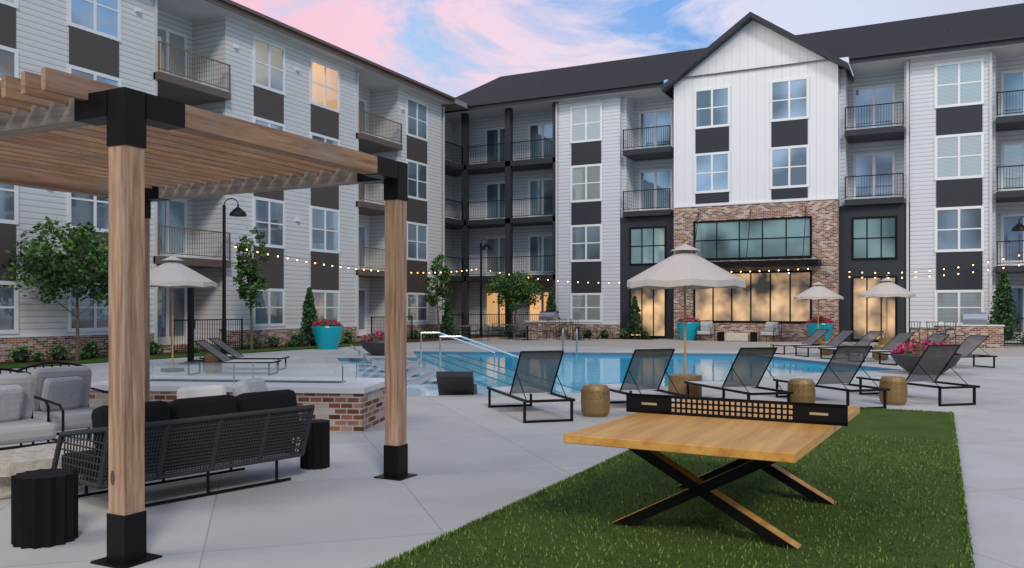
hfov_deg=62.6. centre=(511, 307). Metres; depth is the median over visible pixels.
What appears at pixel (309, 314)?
conifer
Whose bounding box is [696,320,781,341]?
clubhouse lounge seating
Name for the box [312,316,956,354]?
planter flowers
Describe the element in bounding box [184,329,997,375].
lounge chairs
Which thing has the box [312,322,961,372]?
planters
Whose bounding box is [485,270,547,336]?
small tree
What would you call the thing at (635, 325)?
conifer
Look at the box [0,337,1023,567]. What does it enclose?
pool deck paving
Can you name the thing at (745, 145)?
building wing
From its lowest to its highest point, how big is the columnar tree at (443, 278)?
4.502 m
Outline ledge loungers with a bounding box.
[350,344,476,394]
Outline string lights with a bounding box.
[226,242,1023,282]
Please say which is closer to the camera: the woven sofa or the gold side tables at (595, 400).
the woven sofa
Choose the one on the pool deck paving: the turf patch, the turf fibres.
the turf patch
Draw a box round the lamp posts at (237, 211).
[221,198,1023,353]
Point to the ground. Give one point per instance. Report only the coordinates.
(411, 342)
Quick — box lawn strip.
[0,335,652,368]
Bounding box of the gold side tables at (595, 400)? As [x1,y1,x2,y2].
[581,376,907,416]
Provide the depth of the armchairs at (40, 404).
8.98 m
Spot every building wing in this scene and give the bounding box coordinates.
[0,0,467,361]
[445,3,1023,343]
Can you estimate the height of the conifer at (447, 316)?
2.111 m
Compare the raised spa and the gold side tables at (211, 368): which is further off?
the gold side tables at (211, 368)
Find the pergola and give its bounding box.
[0,67,417,567]
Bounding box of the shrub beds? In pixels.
[5,327,1023,362]
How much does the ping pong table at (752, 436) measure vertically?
0.947 m
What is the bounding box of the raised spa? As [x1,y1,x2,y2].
[89,361,384,431]
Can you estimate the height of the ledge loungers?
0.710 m
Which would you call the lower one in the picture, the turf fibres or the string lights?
the turf fibres
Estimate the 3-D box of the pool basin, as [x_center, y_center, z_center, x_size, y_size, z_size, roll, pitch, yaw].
[2.272,2.264,24.392,14.086,1.312,15.914,0,0,-14]
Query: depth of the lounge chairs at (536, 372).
13.38 m
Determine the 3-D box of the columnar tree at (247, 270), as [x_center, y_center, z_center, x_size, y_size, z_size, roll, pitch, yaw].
[-9.826,-0.733,31.803,1.595,4.713,1.596,0,0,27]
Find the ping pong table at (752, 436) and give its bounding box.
[564,393,859,548]
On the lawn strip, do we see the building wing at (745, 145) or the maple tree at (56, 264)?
the maple tree at (56, 264)
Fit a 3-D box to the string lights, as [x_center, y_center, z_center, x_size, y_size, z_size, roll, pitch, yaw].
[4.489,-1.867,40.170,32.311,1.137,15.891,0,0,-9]
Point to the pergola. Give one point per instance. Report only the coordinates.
(130, 154)
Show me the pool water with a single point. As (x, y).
(575, 374)
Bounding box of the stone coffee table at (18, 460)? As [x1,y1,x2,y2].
[0,441,96,498]
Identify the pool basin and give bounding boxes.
[337,351,899,370]
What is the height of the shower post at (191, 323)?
2.200 m
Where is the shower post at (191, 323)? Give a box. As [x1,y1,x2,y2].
[178,288,201,363]
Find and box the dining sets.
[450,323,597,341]
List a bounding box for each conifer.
[297,287,318,345]
[440,299,456,334]
[545,287,559,318]
[626,296,642,338]
[987,271,1023,345]
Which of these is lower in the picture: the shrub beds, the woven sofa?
the woven sofa
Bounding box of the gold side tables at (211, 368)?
[204,341,955,373]
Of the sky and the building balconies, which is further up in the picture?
the sky
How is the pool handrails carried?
on the pool deck paving
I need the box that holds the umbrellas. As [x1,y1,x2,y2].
[150,237,915,396]
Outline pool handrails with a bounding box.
[420,329,577,370]
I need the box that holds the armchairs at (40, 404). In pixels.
[0,361,108,450]
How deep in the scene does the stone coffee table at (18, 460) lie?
7.19 m
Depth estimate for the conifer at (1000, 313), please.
35.62 m
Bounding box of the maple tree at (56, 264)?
[1,216,108,360]
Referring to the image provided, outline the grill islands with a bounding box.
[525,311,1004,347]
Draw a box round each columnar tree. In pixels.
[231,227,272,350]
[422,253,453,338]
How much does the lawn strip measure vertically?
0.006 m
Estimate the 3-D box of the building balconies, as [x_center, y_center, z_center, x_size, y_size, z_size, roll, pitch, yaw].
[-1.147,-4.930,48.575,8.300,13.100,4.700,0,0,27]
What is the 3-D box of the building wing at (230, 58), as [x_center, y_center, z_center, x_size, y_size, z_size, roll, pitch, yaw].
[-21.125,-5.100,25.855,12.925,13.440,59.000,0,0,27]
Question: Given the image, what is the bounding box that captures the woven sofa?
[51,378,314,506]
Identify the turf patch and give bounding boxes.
[383,409,971,567]
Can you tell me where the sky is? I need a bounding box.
[232,0,1023,96]
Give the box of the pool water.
[340,354,873,395]
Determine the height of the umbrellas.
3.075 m
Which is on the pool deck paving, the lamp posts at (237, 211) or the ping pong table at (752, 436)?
the lamp posts at (237, 211)
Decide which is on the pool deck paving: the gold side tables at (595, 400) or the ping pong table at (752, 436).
the gold side tables at (595, 400)
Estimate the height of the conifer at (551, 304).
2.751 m
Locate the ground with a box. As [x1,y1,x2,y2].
[5,334,1023,368]
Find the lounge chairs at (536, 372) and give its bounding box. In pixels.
[487,344,979,422]
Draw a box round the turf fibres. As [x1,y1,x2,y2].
[366,407,974,567]
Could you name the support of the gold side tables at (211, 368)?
on the pool deck paving

